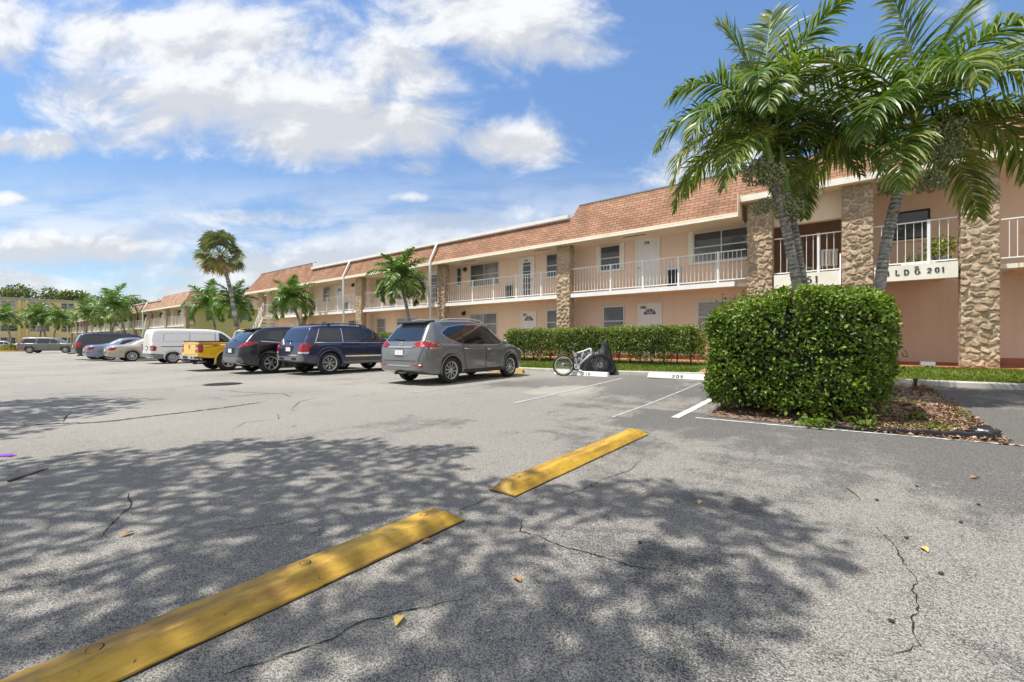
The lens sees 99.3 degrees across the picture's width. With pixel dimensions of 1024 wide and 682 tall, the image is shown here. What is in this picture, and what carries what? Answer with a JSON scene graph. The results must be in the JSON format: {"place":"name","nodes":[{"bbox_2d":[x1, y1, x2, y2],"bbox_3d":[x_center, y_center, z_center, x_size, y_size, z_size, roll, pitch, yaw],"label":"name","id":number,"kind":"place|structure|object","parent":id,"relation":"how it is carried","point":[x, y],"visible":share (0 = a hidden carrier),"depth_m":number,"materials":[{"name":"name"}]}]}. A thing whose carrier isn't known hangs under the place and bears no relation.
{"place":"outdoors","nodes":[
{"label":"outdoors","id":0,"kind":"place"},
{"bbox_2d":[0,351,1023,681],"bbox_3d":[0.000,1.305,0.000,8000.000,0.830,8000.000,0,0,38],"label":"asphalt","id":1,"kind":"structure","parent":0,"point":[772,557],"depth_m":2.57,"materials":[{"name":"grey asphalt"}]},
{"bbox_2d":[0,453,16,456],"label":"litter","id":2,"kind":"object","parent":1,"relation":"on","point":[7,455],"visible":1,"depth_m":4.25,"materials":[{"name":"purple plastic"}]},
{"bbox_2d":[0,341,16,349],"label":"parked car","id":3,"kind":"object","parent":1,"relation":"on","point":[2,343],"visible":0.23,"depth_m":66.67,"materials":[{"name":"silver metal"}]},
{"bbox_2d":[0,350,24,351],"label":"island kerb","id":4,"kind":"structure","parent":1,"relation":"on","point":[13,351],"depth_m":58.88,"materials":[{"name":"red paint"}]},
{"bbox_2d":[0,302,23,350],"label":"palm tree","id":5,"kind":"object","parent":4,"relation":"on","point":[5,313],"visible":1,"depth_m":60.38,"materials":[{"name":"green plant"}]},
{"bbox_2d":[0,344,24,350],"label":"bush","id":6,"kind":"object","parent":4,"relation":"on","point":[9,347],"visible":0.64,"depth_m":59.59,"materials":[{"name":"green plant"}]},
{"bbox_2d":[0,283,39,297],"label":"broadleaf tree","id":7,"kind":"object","parent":1,"relation":"on","point":[24,292],"visible":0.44,"depth_m":114.16,"materials":[{"name":"green plant"}]},
{"bbox_2d":[7,468,48,481],"bbox_3d":[-4.014,1.109,3.622,0.024,0.020,0.347,0,0,-8],"label":"twig","id":8,"kind":"object","parent":1,"relation":"on","point":[19,477],"visible":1,"depth_m":3.58,"materials":[{"name":"brown wood"}]},
{"bbox_2d":[11,299,52,336],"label":"palm tree","id":9,"kind":"object","parent":1,"relation":"on","point":[35,312],"visible":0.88,"depth_m":84.58,"materials":[{"name":"green plant"}]},
{"bbox_2d":[0,297,80,343],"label":"apartment building","id":10,"kind":"structure","parent":1,"relation":"on","point":[25,332],"depth_m":95.37,"materials":[{"name":"yellow paint"}]},
{"bbox_2d":[0,325,14,330],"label":"window","id":11,"kind":"structure","parent":10,"relation":"in","point":[11,328],"depth_m":93.05,"materials":[{"name":"grey glass"}]},
{"bbox_2d":[0,337,15,343],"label":"window","id":12,"kind":"structure","parent":10,"relation":"in","point":[1,338],"depth_m":92.94,"materials":[{"name":"silver metal"}]},
{"bbox_2d":[0,300,15,306],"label":"window","id":13,"kind":"structure","parent":10,"relation":"in","point":[13,303],"depth_m":92.96,"materials":[{"name":"grey glass"}]},
{"bbox_2d":[30,325,49,331],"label":"window","id":14,"kind":"structure","parent":10,"relation":"in","point":[37,329],"depth_m":96.38,"materials":[{"name":"grey glass"}]},
{"bbox_2d":[30,302,49,307],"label":"window","id":15,"kind":"structure","parent":10,"relation":"in","point":[47,303],"depth_m":97.23,"materials":[{"name":"grey glass"}]},
{"bbox_2d":[61,327,69,331],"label":"window","id":16,"kind":"structure","parent":10,"relation":"in","point":[62,330],"depth_m":99.59,"materials":[{"name":"grey glass"}]},
{"bbox_2d":[61,303,74,308],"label":"window","id":17,"kind":"structure","parent":10,"relation":"in","point":[63,305],"depth_m":99.95,"materials":[{"name":"grey glass"}]},
{"bbox_2d":[16,337,71,352],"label":"parked car","id":18,"kind":"object","parent":1,"relation":"on","point":[34,344],"visible":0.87,"depth_m":49.84,"materials":[{"name":"grey paint"}]},
{"bbox_2d":[27,302,62,336],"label":"palm tree","id":19,"kind":"object","parent":1,"relation":"on","point":[43,305],"visible":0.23,"depth_m":88.00,"materials":[{"name":"green plant"}]},
{"bbox_2d":[38,302,77,337],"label":"palm tree","id":20,"kind":"object","parent":1,"relation":"on","point":[57,318],"visible":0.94,"depth_m":82.42,"materials":[{"name":"green plant"}]},
{"bbox_2d":[35,285,92,309],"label":"broadleaf tree","id":21,"kind":"object","parent":1,"relation":"on","point":[68,295],"visible":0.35,"depth_m":118.74,"materials":[{"name":"green plant"}]},
{"bbox_2d":[67,332,141,359],"bbox_3d":[-27.815,0.330,31.038,2.298,1.868,5.470,0,0,38],"label":"parked car","id":22,"kind":"object","parent":1,"relation":"on","point":[80,342],"visible":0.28,"depth_m":29.37,"materials":[{"name":"blue paint"}]},
{"bbox_2d":[82,338,140,360],"bbox_3d":[-25.460,0.512,29.342,2.236,1.480,4.925,0,0,38],"label":"parked car","id":23,"kind":"object","parent":1,"relation":"on","point":[94,350],"visible":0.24,"depth_m":27.52,"materials":[{"name":"blue paint"}]},
{"bbox_2d":[100,494,131,537],"bbox_3d":[-2.539,1.111,2.829,0.072,0.004,0.948,0,0,-34],"label":"pavement crack","id":24,"kind":"object","parent":1,"relation":"on","point":[122,512],"visible":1,"depth_m":2.84,"materials":[{"name":"black asphalt"}]},
{"bbox_2d":[94,294,144,307],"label":"broadleaf tree","id":25,"kind":"object","parent":1,"relation":"on","point":[135,300],"visible":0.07,"depth_m":125.82,"materials":[{"name":"green plant"}]},
{"bbox_2d":[103,338,145,360],"bbox_3d":[-22.783,0.515,27.899,2.236,1.450,4.925,0,0,38],"label":"parked car","id":26,"kind":"object","parent":1,"relation":"on","point":[131,351],"visible":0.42,"depth_m":26.18,"materials":[{"name":"beige paint"}]},
{"bbox_2d":[33,402,259,423],"bbox_3d":[-5.408,1.130,6.810,0.651,0.003,3.021,0,0,43],"label":"pavement crack","id":27,"kind":"object","parent":1,"relation":"on","point":[141,417],"visible":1,"depth_m":6.42,"materials":[{"name":"grey asphalt"}]},
{"bbox_2d":[67,291,257,342],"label":"apartment building","id":28,"kind":"structure","parent":1,"relation":"on","point":[166,312],"depth_m":53.73,"materials":[{"name":"beige paint"}]},
{"bbox_2d":[181,308,183,324],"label":"door","id":29,"kind":"structure","parent":28,"relation":"in","point":[182,309],"depth_m":52.18,"materials":[{"name":"grey metal"}]},
{"bbox_2d":[232,311,249,320],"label":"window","id":30,"kind":"structure","parent":28,"relation":"in","point":[242,311],"depth_m":53.03,"materials":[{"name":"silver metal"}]},
{"bbox_2d":[142,329,231,363],"bbox_3d":[-18.040,0.266,25.041,2.150,1.905,4.750,0,0,38],"label":"parked van","id":31,"kind":"object","parent":1,"relation":"on","point":[163,345],"visible":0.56,"depth_m":23.45,"materials":[{"name":"white paint"}]},
{"bbox_2d":[178,327,255,369],"bbox_3d":[-11.140,0.292,19.251,2.268,1.780,5.525,0,0,37],"label":"pickup truck","id":32,"kind":"object","parent":1,"relation":"on","point":[210,353],"visible":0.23,"depth_m":17.14,"materials":[{"name":"yellow paint"}]},
{"bbox_2d":[203,382,242,385],"bbox_3d":[-7.705,1.143,11.605,0.920,0.013,0.920,0,0,30],"label":"storm drain","id":33,"kind":"object","parent":1,"relation":"on","point":[223,384],"visible":0.99,"depth_m":11.48,"materials":[{"name":"metal"}]},
{"bbox_2d":[0,507,464,681],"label":"parking stop","id":34,"kind":"object","parent":1,"relation":"on","point":[124,655],"visible":1,"depth_m":1.70,"materials":[{"name":"yellow painted concrete"}]},
{"bbox_2d":[222,326,349,372],"bbox_3d":[-8.555,0.304,17.330,2.279,1.730,4.793,0,0,38],"label":"parked car","id":35,"kind":"object","parent":1,"relation":"on","point":[250,349],"visible":0.41,"depth_m":15.59,"materials":[{"name":"black paint"}]},
{"bbox_2d":[277,323,386,373],"bbox_3d":[-6.257,0.257,16.769,2.259,1.808,4.784,0,0,36],"label":"parked car","id":36,"kind":"object","parent":1,"relation":"on","point":[328,348],"visible":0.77,"depth_m":15.32,"materials":[{"name":"blue paint"}]},
{"bbox_2d":[216,599,461,676],"bbox_3d":[-0.608,1.102,1.669,0.900,0.001,0.068,0,0,-29],"label":"pavement crack","id":37,"kind":"object","parent":1,"relation":"on","point":[334,637],"visible":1,"depth_m":1.61,"materials":[{"name":"black asphalt"}]},
{"bbox_2d":[394,615,403,624],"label":"fallen leaf","id":38,"kind":"object","parent":1,"relation":"on","point":[397,619],"visible":1,"depth_m":1.71,"materials":[{"name":"yellow plant"}]},
{"bbox_2d":[381,318,520,382],"bbox_3d":[-1.612,0.246,13.144,2.236,1.783,4.780,0,0,35],"label":"parked car","id":39,"kind":"object","parent":1,"relation":"on","point":[446,350],"visible":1,"depth_m":11.71,"materials":[{"name":"grey paint"}]},
{"bbox_2d":[417,375,543,391],"bbox_3d":[-0.529,1.123,11.925,0.085,0.003,5.811,0,0,34],"label":"painted line","id":40,"kind":"object","parent":1,"relation":"on","point":[475,384],"visible":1,"depth_m":11.25,"materials":[{"name":"white paint"}]},
{"bbox_2d":[487,369,524,372],"bbox_3d":[-0.315,1.065,15.872,1.845,0.145,0.186,0,0,38],"label":"wheel stop","id":41,"kind":"object","parent":1,"relation":"on","point":[519,371],"visible":0.44,"depth_m":15.37,"materials":[{"name":"yellow paint"}]},
{"bbox_2d":[513,378,622,402],"bbox_3d":[1.633,1.098,10.249,0.085,0.031,5.818,0,0,33],"label":"painted line","id":42,"kind":"object","parent":1,"relation":"on","point":[564,391],"visible":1,"depth_m":9.38,"materials":[{"name":"white paint"}]},
{"bbox_2d":[489,428,647,496],"bbox_3d":[0.719,1.073,4.175,0.244,0.090,2.588,0,0,38],"label":"parking stop","id":43,"kind":"object","parent":1,"relation":"on","point":[521,483],"visible":1,"depth_m":3.70,"materials":[{"name":"yellow painted concrete"}]},
{"bbox_2d":[554,370,609,376],"bbox_3d":[2.216,1.040,13.997,1.945,0.145,0.187,0,0,38],"label":"wheel stop","id":44,"kind":"object","parent":1,"relation":"on","point":[590,373],"visible":0.91,"depth_m":13.79,"materials":[{"name":"white paint"}]},
{"bbox_2d":[553,342,611,375],"bbox_3d":[2.253,0.600,13.957,1.887,1.097,0.650,0,7,4],"label":"bicycle","id":45,"kind":"object","parent":1,"relation":"on","point":[564,365],"visible":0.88,"depth_m":13.94,"materials":[{"name":"metal"}]},
{"bbox_2d":[519,513,661,570],"bbox_3d":[0.329,1.101,2.379,0.278,0.004,0.976,0,0,-38],"label":"pavement crack","id":46,"kind":"object","parent":1,"relation":"on","point":[576,549],"visible":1,"depth_m":2.29,"materials":[{"name":"black asphalt"}]},
{"bbox_2d":[570,339,615,374],"bbox_3d":[2.677,0.538,14.403,1.535,1.177,0.704,0,0,24],"label":"covered moped","id":47,"kind":"object","parent":1,"relation":"on","point":[603,349],"visible":0.6,"depth_m":14.13,"materials":[{"name":"fabric"}]},
{"bbox_2d":[244,114,1023,368],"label":"apartment building","id":48,"kind":"structure","parent":1,"relation":"on","point":[642,258],"depth_m":15.96,"materials":[{"name":"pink paint"}]},
{"bbox_2d":[322,286,330,302],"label":"window","id":49,"kind":"structure","parent":48,"relation":"in","point":[326,290],"depth_m":32.21,"materials":[{"name":"grey glass"}]},
{"bbox_2d":[335,284,342,311],"bbox_3d":[-12.365,-2.995,31.118,0.980,2.030,0.110,0,0,38],"label":"door","id":50,"kind":"structure","parent":48,"relation":"in","point":[338,288],"depth_m":31.10,"materials":[{"name":"grey"}]},
{"bbox_2d":[348,320,355,325],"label":"window","id":51,"kind":"structure","parent":48,"relation":"in","point":[349,321],"depth_m":30.12,"materials":[{"name":"grey glass"}]},
{"bbox_2d":[377,318,385,332],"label":"window","id":52,"kind":"structure","parent":48,"relation":"in","point":[381,323],"depth_m":28.09,"materials":[{"name":"grey glass"}]},
{"bbox_2d":[399,274,409,306],"bbox_3d":[-6.604,-3.020,26.651,0.960,2.080,0.110,0,0,38],"label":"door","id":53,"kind":"structure","parent":48,"relation":"in","point":[401,300],"depth_m":26.76,"materials":[{"name":"grey metal"}]},
{"bbox_2d":[397,317,416,326],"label":"window","id":54,"kind":"structure","parent":48,"relation":"in","point":[402,319],"depth_m":26.71,"materials":[{"name":"grey glass"}]},
{"bbox_2d":[414,273,424,290],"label":"window","id":55,"kind":"structure","parent":48,"relation":"in","point":[421,277],"depth_m":25.70,"materials":[{"name":"grey glass"}]},
{"bbox_2d":[428,270,437,303],"bbox_3d":[-4.471,-3.020,24.997,0.960,2.080,0.110,0,0,38],"label":"door","id":56,"kind":"structure","parent":48,"relation":"in","point":[434,280],"depth_m":24.99,"materials":[{"name":"grey"}]},
{"bbox_2d":[455,267,461,286],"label":"window","id":57,"kind":"structure","parent":48,"relation":"in","point":[459,270],"depth_m":23.78,"materials":[{"name":"silver metal"}]},
{"bbox_2d":[470,313,497,335],"bbox_3d":[-1.502,-0.845,22.689,1.940,1.200,0.100,0,0,38],"label":"window","id":58,"kind":"structure","parent":48,"relation":"in","point":[490,319],"depth_m":22.50,"materials":[{"name":"grey glass"}]},
{"bbox_2d":[469,261,499,287],"bbox_3d":[-1.459,-3.435,22.655,2.050,1.220,0.100,0,0,38],"label":"window","id":59,"kind":"structure","parent":48,"relation":"in","point":[485,270],"depth_m":22.66,"materials":[{"name":"silver metal"}]},
{"bbox_2d":[519,256,534,297],"bbox_3d":[0.702,-3.020,20.986,0.930,2.080,0.110,0,0,38],"label":"door","id":60,"kind":"structure","parent":48,"relation":"in","point":[526,264],"depth_m":20.97,"materials":[{"name":"grey"}]},
{"bbox_2d":[521,311,536,354],"bbox_3d":[0.804,-0.375,20.907,0.890,2.110,0.110,0,0,38],"label":"door","id":61,"kind":"structure","parent":48,"relation":"in","point":[528,318],"depth_m":20.91,"materials":[{"name":"grey"}]},
{"bbox_2d":[546,253,556,278],"bbox_3d":[1.991,-3.460,19.981,1.120,1.130,0.100,0,0,38],"label":"window","id":62,"kind":"structure","parent":48,"relation":"in","point":[551,259],"depth_m":20.14,"materials":[{"name":"silver metal"}]},
{"bbox_2d":[547,309,556,334],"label":"window","id":63,"kind":"structure","parent":48,"relation":"in","point":[551,314],"depth_m":20.11,"materials":[{"name":"grey glass"}]},
{"bbox_2d":[596,242,624,272],"bbox_3d":[4.124,-3.547,18.326,1.260,1.265,0.100,0,0,38],"label":"window","id":64,"kind":"structure","parent":48,"relation":"in","point":[612,254],"depth_m":18.34,"materials":[{"name":"silver metal"}]},
{"bbox_2d":[603,305,624,337],"bbox_3d":[4.247,-0.805,18.231,1.050,1.320,0.100,0,0,38],"label":"window","id":65,"kind":"structure","parent":48,"relation":"in","point":[612,315],"depth_m":18.26,"materials":[{"name":"grey glass"}]},
{"bbox_2d":[635,237,659,288],"bbox_3d":[5.392,-3.040,17.350,1.000,2.120,0.110,0,0,38],"label":"door","id":66,"kind":"structure","parent":48,"relation":"in","point":[645,249],"depth_m":17.34,"materials":[{"name":"grey metal"}]},
{"bbox_2d":[638,302,661,357],"bbox_3d":[5.467,-0.415,17.292,0.970,2.190,0.110,0,0,38],"label":"door","id":67,"kind":"structure","parent":48,"relation":"in","point":[648,313],"depth_m":17.28,"materials":[{"name":"grey"}]},
{"bbox_2d":[696,299,737,333],"bbox_3d":[7.645,-0.855,15.596,2.010,1.220,0.100,0,0,38],"label":"window","id":68,"kind":"structure","parent":48,"relation":"in","point":[703,305],"depth_m":16.05,"materials":[{"name":"grey glass"}]},
{"bbox_2d":[688,221,746,264],"bbox_3d":[7.538,-3.512,15.679,2.300,1.335,0.100,0,0,38],"label":"window","id":69,"kind":"structure","parent":48,"relation":"in","point":[735,238],"depth_m":15.78,"materials":[{"name":"silver metal"}]},
{"bbox_2d":[819,249,837,271],"bbox_3d":[10.164,-2.455,14.004,0.440,0.910,0.450,0,0,23],"label":"patio chair","id":70,"kind":"object","parent":48,"relation":"on","point":[830,258],"visible":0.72,"depth_m":13.81,"materials":[{"name":"white plastic"}]},
{"bbox_2d":[893,208,932,242],"bbox_3d":[12.362,-3.570,13.520,1.010,0.950,0.100,0,0,38],"label":"window","id":71,"kind":"structure","parent":48,"relation":"in","point":[920,228],"depth_m":13.50,"materials":[{"name":"black glass"}]},
{"bbox_2d":[901,247,935,264],"bbox_3d":[11.370,-2.316,12.196,0.746,0.631,0.255,0,0,38],"label":"planter box","id":72,"kind":"object","parent":48,"relation":"on","point":[918,258],"visible":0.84,"depth_m":12.18,"materials":[{"name":"white plastic"}]},
{"bbox_2d":[922,234,957,261],"bbox_3d":[11.754,-2.466,11.932,0.791,0.932,0.641,0,0,38],"label":"potted plant","id":73,"kind":"object","parent":48,"relation":"on","point":[942,247],"visible":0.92,"depth_m":11.83,"materials":[{"name":"green plant"}]},
{"bbox_2d":[612,383,699,416],"bbox_3d":[3.091,1.077,8.613,0.050,0.056,5.605,0,0,35],"label":"painted line","id":74,"kind":"object","parent":1,"relation":"on","point":[653,401],"visible":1,"depth_m":7.80,"materials":[{"name":"white paint"}]},
{"bbox_2d":[647,372,704,379],"bbox_3d":[4.718,0.984,12.057,1.915,0.145,0.187,0,0,38],"label":"wheel stop","id":75,"kind":"object","parent":1,"relation":"on","point":[676,376],"visible":0.88,"depth_m":12.08,"materials":[{"name":"white paint"}]},
{"bbox_2d":[672,399,711,417],"bbox_3d":[3.952,1.067,8.451,0.110,0.070,5.402,0,0,36],"label":"painted line","id":76,"kind":"object","parent":1,"relation":"on","point":[678,415],"visible":0.44,"depth_m":7.09,"materials":[{"name":"white paint"}]},
{"bbox_2d":[376,362,1023,389],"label":"kerb","id":77,"kind":"structure","parent":1,"relation":"on","point":[989,385],"depth_m":9.60,"materials":[{"name":"concrete"}]},
{"bbox_2d":[696,417,1023,445],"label":"painted line","id":78,"kind":"object","parent":1,"relation":"on","point":[847,430],"visible":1,"depth_m":5.32,"materials":[{"name":"white paint"}]},
{"bbox_2d":[706,383,1021,446],"bbox_3d":[6.080,1.014,8.110,3.271,0.200,6.630,0,0,38],"label":"mulch bed","id":79,"kind":"object","parent":1,"relation":"on","point":[758,410],"visible":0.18,"depth_m":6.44,"materials":[{"name":"brown wood"}]},
{"bbox_2d":[652,0,896,307],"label":"palm tree","id":80,"kind":"object","parent":79,"relation":"on","point":[766,115],"visible":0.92,"depth_m":7.75,"materials":[{"name":"green plant"}]},
{"bbox_2d":[698,281,908,422],"bbox_3d":[4.383,0.122,6.750,2.593,2.003,2.491,0,0,38],"label":"clipped hedge","id":81,"kind":"object","parent":79,"relation":"on","point":[789,353],"visible":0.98,"depth_m":5.88,"materials":[{"name":"green plant"}]},
{"bbox_2d":[794,412,838,428],"bbox_3d":[3.873,1.008,5.511,0.436,0.219,0.415,0,0,7],"label":"weed","id":82,"kind":"object","parent":79,"relation":"on","point":[819,421],"visible":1,"depth_m":5.48,"materials":[{"name":"green plant"}]},
{"bbox_2d":[839,407,879,430],"bbox_3d":[4.332,0.975,5.435,0.412,0.306,0.379,0,0,38],"label":"weed","id":83,"kind":"object","parent":79,"relation":"on","point":[865,422],"visible":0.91,"depth_m":5.41,"materials":[{"name":"green plant"}]},
{"bbox_2d":[774,0,1023,291],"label":"palm tree","id":84,"kind":"object","parent":79,"relation":"on","point":[914,97],"visible":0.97,"depth_m":7.14,"materials":[{"name":"green plant"}]},
{"bbox_2d":[893,378,919,386],"bbox_3d":[8.096,0.889,9.035,0.565,0.230,0.290,0,0,38],"label":"rock","id":85,"kind":"object","parent":79,"relation":"on","point":[906,383],"visible":0.48,"depth_m":8.91,"materials":[{"name":"grey stone"}]},
{"bbox_2d":[900,406,925,419],"bbox_3d":[5.274,0.953,5.704,0.281,0.190,0.262,0,0,20],"label":"weed","id":86,"kind":"object","parent":79,"relation":"on","point":[918,414],"visible":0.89,"depth_m":5.69,"materials":[{"name":"green plant"}]},
{"bbox_2d":[825,424,1001,440],"bbox_3d":[4.694,1.036,5.134,1.629,0.177,0.290,0,0,22],"label":"bed edging","id":87,"kind":"object","parent":79,"relation":"on","point":[986,431],"visible":0.87,"depth_m":4.93,"materials":[{"name":"grey concrete"}]},
{"bbox_2d":[913,378,917,387],"bbox_3d":[8.191,0.863,8.834,0.080,0.220,0.076,0,0,38],"label":"sprinkler post","id":88,"kind":"object","parent":79,"relation":"on","point":[915,380],"visible":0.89,"depth_m":8.81,"materials":[{"name":"black plastic"}]},
{"bbox_2d":[874,383,973,430],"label":"dry leaves","id":89,"kind":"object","parent":79,"relation":"on","point":[924,423],"depth_m":5.79,"materials":[{"name":"brown plant"}]},
{"bbox_2d":[930,421,949,430],"bbox_3d":[5.072,1.009,5.152,0.191,0.130,0.273,0,0,38],"label":"weed","id":90,"kind":"object","parent":79,"relation":"on","point":[934,424],"visible":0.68,"depth_m":5.17,"materials":[{"name":"green plant"}]},
{"bbox_2d":[872,524,921,655],"bbox_3d":[1.778,1.095,2.020,0.156,0.001,1.429,0,0,39],"label":"pavement crack","id":91,"kind":"object","parent":1,"relation":"on","point":[916,601],"visible":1,"depth_m":1.78,"materials":[{"name":"black asphalt"}]},
{"bbox_2d":[0,0,1023,302],"label":"sky","id":92,"kind":"structure","parent":0,"point":[302,131],"materials":[{"name":"blue"}]},
{"bbox_2d":[521,357,706,371],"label":"lawn ground","id":93,"kind":"structure","parent":0,"point":[673,363],"depth_m":15.52,"materials":[{"name":"green plant"}]},
{"bbox_2d":[264,274,315,325],"bbox_3d":[-15.008,-1.742,29.581,3.246,5.400,3.195,0,0,38],"label":"palm tree","id":94,"kind":"object","parent":93,"relation":"on","point":[288,296],"visible":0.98,"depth_m":29.19,"materials":[{"name":"green plant"}]},
{"bbox_2d":[377,331,392,338],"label":"hedge","id":95,"kind":"object","parent":93,"relation":"on","point":[383,335],"visible":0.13,"depth_m":23.91,"materials":[{"name":"green plant"}]},
{"bbox_2d":[365,247,428,320],"bbox_3d":[-5.705,-1.907,22.439,3.128,5.726,3.136,0,0,38],"label":"palm tree","id":96,"kind":"object","parent":93,"relation":"on","point":[397,273],"visible":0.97,"depth_m":21.99,"materials":[{"name":"green plant"}]},
{"bbox_2d":[503,324,705,364],"bbox_3d":[2.966,0.115,16.595,8.360,1.448,0.920,0,0,38],"label":"hedge","id":97,"kind":"object","parent":93,"relation":"on","point":[526,341],"visible":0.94,"depth_m":15.69,"materials":[{"name":"green plant"}]},
{"bbox_2d":[520,360,1023,382],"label":"lawn grass","id":98,"kind":"structure","parent":0,"point":[1008,373],"depth_m":10.63,"materials":[{"name":"green plant"}]},
{"bbox_2d":[522,355,1023,368],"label":"red walkway","id":99,"kind":"structure","parent":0,"point":[952,365],"depth_m":12.96,"materials":[{"name":"paint"}]},
{"bbox_2d":[896,368,1015,382],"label":"lawn ground","id":100,"kind":"structure","parent":0,"point":[954,372],"depth_m":10.41,"materials":[{"name":"green plant"}]},
{"bbox_2d":[920,361,935,367],"bbox_3d":[10.893,0.645,11.405,0.300,0.210,0.125,0,0,38],"label":"flood light","id":101,"kind":"object","parent":100,"relation":"on","point":[925,363],"visible":0.85,"depth_m":11.36,"materials":[{"name":"grey metal"}]},
{"label":"lawn ground","id":102,"kind":"structure","parent":0,"visible":0},
{"bbox_2d":[180,278,230,329],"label":"palm tree","id":103,"kind":"object","parent":102,"relation":"on","point":[208,294],"visible":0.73,"depth_m":46.84,"materials":[{"name":"green plant"}]},
{"bbox_2d":[192,229,246,332],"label":"fan palm","id":104,"kind":"object","parent":102,"relation":"on","point":[212,240],"visible":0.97,"depth_m":41.86,"materials":[{"name":"green plant"}]},
{"bbox_2d":[209,279,257,325],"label":"palm tree","id":105,"kind":"object","parent":102,"relation":"on","point":[241,305],"visible":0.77,"depth_m":43.88,"materials":[{"name":"green plant"}]},
{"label":"lawn ground","id":106,"kind":"structure","parent":0,"visible":0},
{"bbox_2d":[63,295,106,332],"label":"palm tree","id":107,"kind":"object","parent":106,"relation":"on","point":[85,312],"visible":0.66,"depth_m":68.13,"materials":[{"name":"green plant"}]},
{"bbox_2d":[86,283,140,332],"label":"palm tree","id":108,"kind":"object","parent":106,"relation":"on","point":[114,298],"visible":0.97,"depth_m":56.54,"materials":[{"name":"green plant"}]},
{"bbox_2d":[99,297,138,331],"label":"palm tree","id":109,"kind":"object","parent":106,"relation":"on","point":[108,318],"visible":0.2,"depth_m":62.09,"materials":[{"name":"green plant"}]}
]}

